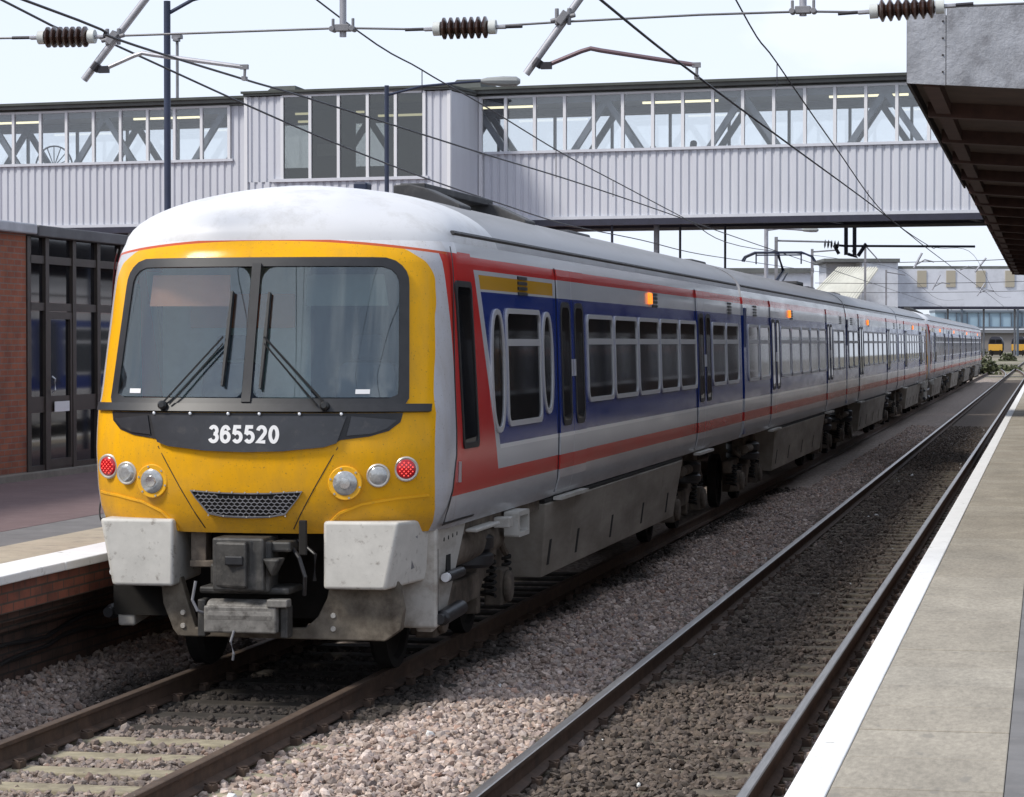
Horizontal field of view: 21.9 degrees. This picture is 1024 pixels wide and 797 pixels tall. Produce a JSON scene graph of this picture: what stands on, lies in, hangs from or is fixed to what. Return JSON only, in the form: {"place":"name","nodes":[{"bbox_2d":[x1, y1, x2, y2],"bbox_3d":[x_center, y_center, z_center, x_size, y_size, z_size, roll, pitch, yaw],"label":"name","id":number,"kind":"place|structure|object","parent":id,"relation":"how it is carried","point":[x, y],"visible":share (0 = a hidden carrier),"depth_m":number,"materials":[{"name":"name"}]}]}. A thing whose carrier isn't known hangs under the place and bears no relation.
{"place":"outdoors","nodes":[
{"label":"outdoors","id":0,"kind":"place"},
{"bbox_2d":[0,471,103,531],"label":"platform far paving","id":1,"kind":"structure","parent":0,"point":[31,503],"depth_m":28.27,"materials":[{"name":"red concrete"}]},
{"bbox_2d":[0,220,127,483],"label":"platform building","id":2,"kind":"structure","parent":1,"relation":"on","point":[55,297],"depth_m":33.61,"materials":[{"name":"red brick"}]},
{"bbox_2d":[31,236,42,465],"bbox_3d":[-5.954,-0.591,33.179,0.013,2.860,0.410,0,1,12],"label":"window","id":3,"kind":"structure","parent":2,"relation":"in","point":[36,242],"depth_m":33.19,"materials":[{"name":"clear glass"}]},
{"bbox_2d":[49,238,69,458],"bbox_3d":[-5.810,-0.606,33.894,0.014,2.860,0.850,0,1,11],"label":"window","id":4,"kind":"structure","parent":2,"relation":"in","point":[59,277],"depth_m":33.94,"materials":[{"name":"black glass"}]},
{"bbox_2d":[49,312,72,466],"bbox_3d":[-5.750,-0.121,33.893,0.112,1.970,0.830,0,1,11],"label":"door","id":5,"kind":"structure","parent":2,"relation":"in","point":[59,406],"depth_m":34.21,"materials":[{"name":"black"}]},
{"bbox_2d":[26,236,123,471],"bbox_3d":[-4.730,-0.648,39.196,0.085,3.000,13.030,0,1,11],"label":"window frame","id":6,"kind":"structure","parent":2,"relation":"in","point":[82,401],"depth_m":33.84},
{"bbox_2d":[76,241,94,459],"bbox_3d":[-5.629,-0.625,34.801,0.017,2.860,0.800,0,1,11],"label":"window","id":7,"kind":"structure","parent":2,"relation":"in","point":[84,250],"depth_m":34.86,"materials":[{"name":"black glass"}]},
{"bbox_2d":[100,244,117,392],"bbox_3d":[-5.450,-0.644,35.683,0.019,2.860,0.800,0,1,11],"label":"window","id":8,"kind":"structure","parent":2,"relation":"in","point":[107,252],"depth_m":35.60,"materials":[{"name":"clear glass"}]},
{"bbox_2d":[171,35,182,159],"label":"floodlight mast","id":9,"kind":"object","parent":1,"relation":"on","point":[176,38],"visible":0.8,"depth_m":65.83,"materials":[{"name":"metal"}]},
{"bbox_2d":[164,0,196,210],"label":"lamp post","id":10,"kind":"object","parent":1,"relation":"on","point":[168,11],"visible":0.42,"depth_m":30.61,"materials":[{"name":"metal"}]},
{"bbox_2d":[384,76,519,191],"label":"lamp post","id":11,"kind":"object","parent":1,"relation":"on","point":[505,81],"visible":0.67,"depth_m":40.82,"materials":[{"name":"metal"}]},
{"bbox_2d":[611,225,612,242],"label":"bridge support","id":12,"kind":"object","parent":1,"relation":"on","point":[612,233],"visible":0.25,"depth_m":59.92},
{"bbox_2d":[0,72,985,234],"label":"footbridge","id":13,"kind":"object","parent":12,"relation":"on","point":[774,183],"visible":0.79,"depth_m":60.32,"materials":[{"name":"white"}]},
{"bbox_2d":[35,145,72,163],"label":"spoked wheel","id":14,"kind":"object","parent":13,"relation":"on","point":[44,149],"visible":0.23,"depth_m":66.67,"materials":[{"name":"paint"}]},
{"bbox_2d":[824,228,974,257],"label":"wire support","id":15,"kind":"object","parent":13,"relation":"hanging from","point":[854,246],"visible":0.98,"depth_m":62.47,"materials":[{"name":"metal"}]},
{"bbox_2d":[735,0,1000,296],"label":"catenary wire","id":16,"kind":"object","parent":15,"relation":"hanging from","point":[762,44],"visible":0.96,"depth_m":27.31,"materials":[{"name":"black metal"}]},
{"bbox_2d":[599,0,1018,318],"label":"contact wire","id":17,"kind":"object","parent":16,"relation":"hanging from","point":[670,55],"visible":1,"depth_m":20.82,"materials":[{"name":"black metal"}]},
{"bbox_2d":[764,228,818,277],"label":"lamp post","id":18,"kind":"object","parent":1,"relation":"on","point":[766,245],"visible":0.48,"depth_m":95.39,"materials":[{"name":"metal"}]},
{"bbox_2d":[0,379,1023,796],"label":"ballast bed","id":19,"kind":"object","parent":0,"point":[986,409],"visible":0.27,"depth_m":59.38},
{"bbox_2d":[0,425,998,796],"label":"ballast stones","id":20,"kind":"object","parent":19,"relation":"on","point":[434,725],"visible":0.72,"depth_m":20.99,"materials":[{"name":"gravel"}]},
{"bbox_2d":[0,364,1004,796],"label":"railway track","id":21,"kind":"structure","parent":19,"relation":"on","point":[212,770],"depth_m":20.22,"materials":[{"name":"metal"}]},
{"bbox_2d":[96,182,742,668],"bbox_3d":[0.051,-0.039,29.815,2.900,3.992,20.905,0,1,11],"label":"train carriage","id":22,"kind":"object","parent":21,"relation":"on","point":[384,424],"visible":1,"depth_m":20.70,"materials":[{"name":"paint"}]},
{"bbox_2d":[114,283,141,396],"bbox_3d":[-3.083,-0.277,21.374,0.064,1.310,0.724,0,1,11],"label":"cab window","id":23,"kind":"structure","parent":22,"relation":"in","point":[132,378],"depth_m":21.43,"materials":[{"name":"grey glass"}]},
{"bbox_2d":[311,267,397,397],"bbox_3d":[-0.998,-0.174,21.498,1.300,2.000,0.045,0,1,11],"label":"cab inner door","id":24,"kind":"structure","parent":22,"relation":"in","point":[333,328],"depth_m":21.54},
{"bbox_2d":[454,280,479,448],"bbox_3d":[-0.359,-0.265,20.823,0.064,1.310,0.724,0,1,11],"label":"cab window","id":25,"kind":"structure","parent":22,"relation":"in","point":[462,289],"depth_m":20.82,"materials":[{"name":"black glass"}]},
{"bbox_2d":[490,309,506,432],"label":"window","id":26,"kind":"structure","parent":22,"relation":"in","point":[497,348],"depth_m":21.98,"materials":[{"name":"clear glass"}]},
{"bbox_2d":[505,308,542,425],"bbox_3d":[0.102,-0.278,23.077,0.063,1.000,1.540,0,1,11],"label":"window","id":27,"kind":"structure","parent":22,"relation":"in","point":[523,341],"depth_m":23.05,"materials":[{"name":"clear glass"}]},
{"bbox_2d":[541,312,553,413],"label":"window","id":28,"kind":"structure","parent":22,"relation":"in","point":[547,334],"depth_m":24.16,"materials":[{"name":"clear glass"}]},
{"bbox_2d":[554,268,573,491],"bbox_3d":[0.496,-0.179,25.017,0.074,2.080,0.714,0,1,11],"label":"passenger door","id":29,"kind":"structure","parent":22,"relation":"in","point":[565,369],"depth_m":24.96,"materials":[{"name":"blue metal"}]},
{"bbox_2d":[569,271,586,486],"bbox_3d":[0.640,-0.194,25.728,0.074,2.080,0.714,0,1,11],"label":"passenger door","id":30,"kind":"structure","parent":22,"relation":"in","point":[576,279],"depth_m":25.70,"materials":[{"name":"blue metal"}]},
{"bbox_2d":[586,314,614,401],"bbox_3d":[0.898,-0.416,27.016,0.060,0.871,1.580,0,1,11],"label":"window","id":31,"kind":"structure","parent":22,"relation":"in","point":[599,328],"depth_m":26.99,"materials":[{"name":"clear glass"}]},
{"bbox_2d":[613,316,638,397],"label":"window","id":32,"kind":"structure","parent":22,"relation":"in","point":[625,329],"depth_m":28.64,"materials":[{"name":"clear glass"}]},
{"bbox_2d":[638,317,660,394],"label":"window","id":33,"kind":"structure","parent":22,"relation":"in","point":[648,328],"depth_m":30.30,"materials":[{"name":"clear glass"}]},
{"bbox_2d":[659,319,679,391],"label":"window","id":34,"kind":"structure","parent":22,"relation":"in","point":[668,328],"depth_m":31.94,"materials":[{"name":"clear glass"}]},
{"bbox_2d":[679,320,697,389],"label":"window","id":35,"kind":"structure","parent":22,"relation":"in","point":[687,328],"depth_m":33.59,"materials":[{"name":"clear glass"}]},
{"bbox_2d":[694,289,705,448],"bbox_3d":[2.473,-0.385,34.787,0.074,2.080,0.714,0,1,11],"label":"passenger door","id":36,"kind":"structure","parent":22,"relation":"in","point":[701,357],"depth_m":34.72,"materials":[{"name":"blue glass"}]},
{"bbox_2d":[702,291,712,446],"bbox_3d":[2.617,-0.400,35.498,0.074,2.080,0.714,0,1,11],"label":"passenger door","id":37,"kind":"structure","parent":22,"relation":"in","point":[706,297],"depth_m":35.47,"materials":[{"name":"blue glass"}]},
{"bbox_2d":[711,322,726,385],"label":"window","id":38,"kind":"structure","parent":22,"relation":"in","point":[719,357],"depth_m":36.74,"materials":[{"name":"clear glass"}]},
{"bbox_2d":[726,323,739,383],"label":"window","id":39,"kind":"structure","parent":22,"relation":"in","point":[732,329],"depth_m":38.35,"materials":[{"name":"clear glass"}]},
{"bbox_2d":[686,251,845,507],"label":"train carriage","id":40,"kind":"object","parent":21,"relation":"on","point":[793,339],"visible":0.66,"depth_m":45.84,"materials":[{"name":"paint"}]},
{"bbox_2d":[747,324,759,380],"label":"window","id":41,"kind":"structure","parent":40,"relation":"in","point":[753,330],"depth_m":41.07,"materials":[{"name":"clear glass"}]},
{"bbox_2d":[759,325,770,379],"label":"window","id":42,"kind":"structure","parent":40,"relation":"in","point":[764,330],"depth_m":42.70,"materials":[{"name":"grey glass"}]},
{"bbox_2d":[769,301,776,426],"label":"passenger door","id":43,"kind":"structure","parent":40,"relation":"in","point":[771,303],"depth_m":43.87,"materials":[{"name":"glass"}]},
{"bbox_2d":[774,301,780,424],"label":"passenger door","id":44,"kind":"structure","parent":40,"relation":"in","point":[777,329],"depth_m":44.61,"materials":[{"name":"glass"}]},
{"bbox_2d":[780,326,791,376],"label":"window","id":45,"kind":"structure","parent":40,"relation":"in","point":[785,331],"depth_m":46.11,"materials":[{"name":"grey glass"}]},
{"bbox_2d":[791,327,801,375],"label":"window","id":46,"kind":"structure","parent":40,"relation":"in","point":[795,331],"depth_m":48.00,"materials":[{"name":"grey glass"}]},
{"bbox_2d":[801,327,810,373],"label":"window","id":47,"kind":"structure","parent":40,"relation":"in","point":[805,332],"depth_m":49.89,"materials":[{"name":"grey glass"}]},
{"bbox_2d":[810,328,818,372],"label":"window","id":48,"kind":"structure","parent":40,"relation":"in","point":[814,335],"depth_m":51.74,"materials":[{"name":"grey glass"}]},
{"bbox_2d":[818,328,826,371],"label":"window","id":49,"kind":"structure","parent":40,"relation":"in","point":[822,332],"depth_m":53.63,"materials":[{"name":"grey glass"}]},
{"bbox_2d":[825,309,830,409],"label":"passenger door","id":50,"kind":"structure","parent":40,"relation":"in","point":[826,310],"depth_m":54.86,"materials":[{"name":"metal"}]},
{"bbox_2d":[828,309,833,408],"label":"passenger door","id":51,"kind":"structure","parent":40,"relation":"in","point":[830,313],"depth_m":55.66,"materials":[{"name":"metal"}]},
{"bbox_2d":[833,329,839,369],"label":"window","id":52,"kind":"structure","parent":40,"relation":"in","point":[836,362],"depth_m":57.03,"materials":[{"name":"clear glass"}]},
{"bbox_2d":[839,330,844,368],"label":"window","id":53,"kind":"structure","parent":40,"relation":"in","point":[841,332],"depth_m":58.67,"materials":[{"name":"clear glass"}]},
{"bbox_2d":[804,286,897,452],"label":"train carriage","id":54,"kind":"object","parent":21,"relation":"on","point":[871,354],"visible":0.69,"depth_m":66.97,"materials":[{"name":"paint"}]},
{"bbox_2d":[848,330,853,367],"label":"window","id":55,"kind":"structure","parent":54,"relation":"in","point":[850,332],"depth_m":61.41,"materials":[{"name":"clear glass"}]},
{"bbox_2d":[853,331,858,367],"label":"window","id":56,"kind":"structure","parent":54,"relation":"in","point":[856,335],"depth_m":63.06,"materials":[{"name":"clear glass"}]},
{"bbox_2d":[858,314,861,399],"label":"passenger door","id":57,"kind":"structure","parent":54,"relation":"in","point":[859,318],"depth_m":64.15,"materials":[{"name":"grey metal"}]},
{"bbox_2d":[860,314,863,398],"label":"passenger door","id":58,"kind":"structure","parent":54,"relation":"in","point":[862,345],"depth_m":64.95,"materials":[{"name":"grey metal"}]},
{"bbox_2d":[863,331,868,365],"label":"window","id":59,"kind":"structure","parent":54,"relation":"in","point":[865,333],"depth_m":66.49,"materials":[{"name":"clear glass"}]},
{"bbox_2d":[868,332,873,365],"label":"window","id":60,"kind":"structure","parent":54,"relation":"in","point":[871,338],"depth_m":68.40,"materials":[{"name":"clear glass"}]},
{"bbox_2d":[873,332,878,364],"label":"window","id":61,"kind":"structure","parent":54,"relation":"in","point":[876,352],"depth_m":70.34,"materials":[{"name":"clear glass"}]},
{"bbox_2d":[878,332,882,363],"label":"window","id":62,"kind":"structure","parent":54,"relation":"in","point":[880,338],"depth_m":72.14,"materials":[{"name":"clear glass"}]},
{"bbox_2d":[882,332,886,363],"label":"window","id":63,"kind":"structure","parent":54,"relation":"in","point":[884,334],"depth_m":74.00,"materials":[{"name":"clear glass"}]},
{"bbox_2d":[886,318,888,390],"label":"passenger door","id":64,"kind":"structure","parent":54,"relation":"in","point":[886,318],"depth_m":75.15,"materials":[{"name":"grey metal"}]},
{"bbox_2d":[880,304,926,424],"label":"train carriage","id":65,"kind":"object","parent":21,"relation":"on","point":[906,395],"visible":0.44,"depth_m":87.89,"materials":[{"name":"paint"}]},
{"bbox_2d":[900,307,948,408],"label":"train carriage","id":66,"kind":"object","parent":21,"relation":"on","point":[937,348],"visible":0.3,"depth_m":108.02,"materials":[{"name":"blue paint"}]},
{"bbox_2d":[926,314,962,397],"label":"train carriage","id":67,"kind":"object","parent":21,"relation":"on","point":[955,351],"visible":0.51,"depth_m":129.07,"materials":[{"name":"white paint"}]},
{"bbox_2d":[943,318,973,389],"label":"train carriage","id":68,"kind":"object","parent":21,"relation":"on","point":[968,350],"visible":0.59,"depth_m":149.81,"materials":[{"name":"white paint"}]},
{"bbox_2d":[963,323,981,383],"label":"train carriage","id":69,"kind":"object","parent":21,"relation":"on","point":[975,368],"visible":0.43,"depth_m":170.78,"materials":[{"name":"blue paint"}]},
{"bbox_2d":[724,226,725,268],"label":"bridge support","id":70,"kind":"object","parent":19,"relation":"on","point":[725,247],"visible":0.25,"depth_m":61.93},
{"bbox_2d":[0,0,830,273],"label":"feeder wire","id":71,"kind":"object","parent":70,"relation":"attached to","point":[116,45],"visible":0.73,"depth_m":28.12,"materials":[{"name":"black metal"}]},
{"bbox_2d":[455,362,1023,796],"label":"railway track","id":72,"kind":"structure","parent":19,"relation":"on","point":[766,776],"depth_m":22.23,"materials":[{"name":"metal"}]},
{"bbox_2d":[0,2,1023,38],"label":"span wire","id":73,"kind":"object","parent":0,"point":[538,23],"visible":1,"depth_m":18.99,"materials":[{"name":"grey metal"}]},
{"bbox_2d":[12,26,105,47],"bbox_3d":[-3.327,-2.694,19.750,0.843,0.158,0.156,0,1,11],"label":"insulator","id":74,"kind":"object","parent":73,"relation":"attached to","point":[60,37],"visible":0.97,"depth_m":19.70,"materials":[{"name":"brown ceramic"}]},
{"bbox_2d":[81,0,248,81],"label":"registration arm","id":75,"kind":"object","parent":73,"relation":"attached to","point":[95,65],"visible":0.99,"depth_m":19.65},
{"bbox_2d":[329,0,356,36],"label":"wire clamp","id":76,"kind":"object","parent":73,"relation":"attached to","point":[342,27],"visible":1,"depth_m":19.32,"materials":[{"name":"metal"}]},
{"bbox_2d":[405,16,522,39],"bbox_3d":[-0.350,-2.678,19.148,0.867,0.162,0.160,0,1,11],"label":"insulator","id":77,"kind":"object","parent":73,"relation":"attached to","point":[471,27],"visible":1,"depth_m":19.10,"materials":[{"name":"brown ceramic"}]},
{"bbox_2d":[523,0,700,79],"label":"registration arm","id":78,"kind":"object","parent":73,"relation":"attached to","point":[561,18],"visible":1,"depth_m":18.98},
{"bbox_2d":[789,0,816,15],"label":"wire clamp","id":79,"kind":"object","parent":73,"relation":"attached to","point":[802,9],"visible":1,"depth_m":18.63,"materials":[{"name":"metal"}]},
{"bbox_2d":[838,0,972,21],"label":"insulator","id":80,"kind":"object","parent":73,"relation":"attached to","point":[890,10],"visible":1,"depth_m":18.47,"materials":[{"name":"brown ceramic"}]},
{"bbox_2d":[0,0,1023,329],"label":"sky","id":81,"kind":"structure","parent":0,"point":[726,46],"materials":[{"name":"white"}]},
{"bbox_2d":[316,0,940,299],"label":"catenary wire","id":82,"kind":"object","parent":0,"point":[358,31],"visible":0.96,"depth_m":29.64,"materials":[{"name":"black metal"}]},
{"bbox_2d":[21,0,965,314],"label":"contact wire","id":83,"kind":"object","parent":82,"relation":"hanging from","point":[361,114],"visible":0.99,"depth_m":21.72,"materials":[{"name":"black metal"}]},
{"bbox_2d":[654,225,658,252],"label":"bridge column","id":84,"kind":"structure","parent":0,"point":[656,237],"depth_m":59.90,"materials":[{"name":"metal"}]},
{"bbox_2d":[826,417,1023,796],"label":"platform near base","id":85,"kind":"structure","parent":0,"point":[1014,684],"depth_m":12.81,"materials":[{"name":"brick"}]},
{"bbox_2d":[784,385,1023,796],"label":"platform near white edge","id":86,"kind":"structure","parent":85,"relation":"on","point":[819,769],"depth_m":13.66,"materials":[{"name":"paint"}]},
{"bbox_2d":[827,393,1023,796],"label":"station platform","id":87,"kind":"structure","parent":85,"relation":"on","point":[936,722],"depth_m":13.36,"materials":[{"name":"concrete"}]},
{"bbox_2d":[973,357,1023,379],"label":"yard ballast","id":88,"kind":"structure","parent":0,"point":[1015,375],"depth_m":238.56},
{"bbox_2d":[726,268,810,286],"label":"platform shed","id":89,"kind":"structure","parent":88,"relation":"on","point":[800,275],"depth_m":219.96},
{"bbox_2d":[814,258,899,306],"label":"stair block","id":90,"kind":"structure","parent":88,"relation":"on","point":[834,281],"depth_m":209.90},
{"bbox_2d":[898,266,1023,355],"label":"footbridge","id":91,"kind":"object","parent":88,"relation":"on","point":[959,292],"visible":0.81,"depth_m":212.00,"materials":[{"name":"beige"}]},
{"bbox_2d":[917,270,926,286],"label":"window","id":92,"kind":"structure","parent":91,"relation":"in","point":[921,274],"depth_m":211.86,"materials":[{"name":"beige"}]},
{"bbox_2d":[946,270,955,286],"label":"window","id":93,"kind":"structure","parent":91,"relation":"in","point":[950,274],"depth_m":211.86,"materials":[{"name":"beige"}]},
{"bbox_2d":[976,270,985,286],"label":"window","id":94,"kind":"structure","parent":91,"relation":"in","point":[980,276],"depth_m":211.86,"materials":[{"name":"beige"}]},
{"bbox_2d":[1005,270,1014,286],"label":"window","id":95,"kind":"structure","parent":91,"relation":"in","point":[1009,277],"depth_m":211.86,"materials":[{"name":"beige"}]},
{"bbox_2d":[929,310,1023,355],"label":"glazed footbridge","id":96,"kind":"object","parent":88,"relation":"on","point":[999,319],"visible":0.68,"depth_m":329.98,"materials":[{"name":"blue"}]},
{"bbox_2d":[979,357,1001,374],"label":"shrub","id":97,"kind":"object","parent":88,"relation":"on","point":[986,368],"visible":0.62,"depth_m":229.77,"materials":[{"name":"green plant"}]},
{"bbox_2d":[988,337,1003,355],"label":"locomotive","id":98,"kind":"object","parent":88,"relation":"on","point":[995,345],"visible":0.99,"depth_m":500.20,"materials":[{"name":"yellow"}]},
{"bbox_2d":[984,352,1023,356],"bbox_3d":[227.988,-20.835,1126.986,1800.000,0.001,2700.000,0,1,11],"label":"ground","id":99,"kind":"structure","parent":0,"point":[997,355],"depth_m":607.61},
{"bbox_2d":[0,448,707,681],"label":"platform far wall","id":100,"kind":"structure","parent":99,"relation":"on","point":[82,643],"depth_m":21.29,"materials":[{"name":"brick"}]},
{"bbox_2d":[0,527,104,563],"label":"platform far slabs","id":101,"kind":"structure","parent":100,"relation":"on","point":[28,549],"depth_m":22.10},
{"bbox_2d":[0,513,104,546],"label":"platform far strip","id":102,"kind":"object","parent":100,"relation":"on","point":[21,535],"depth_m":23.79,"materials":[{"name":"grey concrete"}]},
{"bbox_2d":[774,237,830,279],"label":"wire mast","id":103,"kind":"object","parent":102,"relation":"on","point":[776,240],"visible":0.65,"depth_m":84.91,"materials":[{"name":"metal"}]},
{"bbox_2d":[0,607,105,648],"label":"cable","id":104,"kind":"object","parent":100,"relation":"attached to","point":[55,630],"visible":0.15,"depth_m":20.89,"materials":[{"name":"black plastic"}]},
{"bbox_2d":[0,542,107,585],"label":"platform far white edge","id":105,"kind":"object","parent":100,"relation":"on","point":[33,567],"visible":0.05,"depth_m":20.34,"materials":[{"name":"paint"}]},
{"bbox_2d":[0,586,113,632],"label":"platform far corbel","id":106,"kind":"object","parent":100,"relation":"attached to","point":[40,613],"depth_m":20.68,"materials":[{"name":"brick"}]},
{"bbox_2d":[0,561,113,614],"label":"platform far brick course","id":107,"kind":"object","parent":106,"relation":"on","point":[32,592],"depth_m":20.27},
{"bbox_2d":[0,615,167,666],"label":"cable","id":108,"kind":"object","parent":100,"relation":"attached to","point":[41,647],"visible":0.27,"depth_m":21.14,"materials":[{"name":"black plastic"}]},
{"bbox_2d":[980,330,1023,351],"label":"warehouse","id":109,"kind":"structure","parent":99,"relation":"on","point":[1007,336],"depth_m":639.96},
{"bbox_2d":[1004,596,1023,796],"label":"station platform","id":110,"kind":"structure","parent":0,"point":[1014,784],"depth_m":11.24,"materials":[{"name":"grey concrete"}]},
{"bbox_2d":[907,5,1023,274],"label":"platform canopy","id":111,"kind":"object","parent":110,"relation":"on","point":[965,74],"visible":0.98,"depth_m":21.41,"materials":[{"name":"paint"}]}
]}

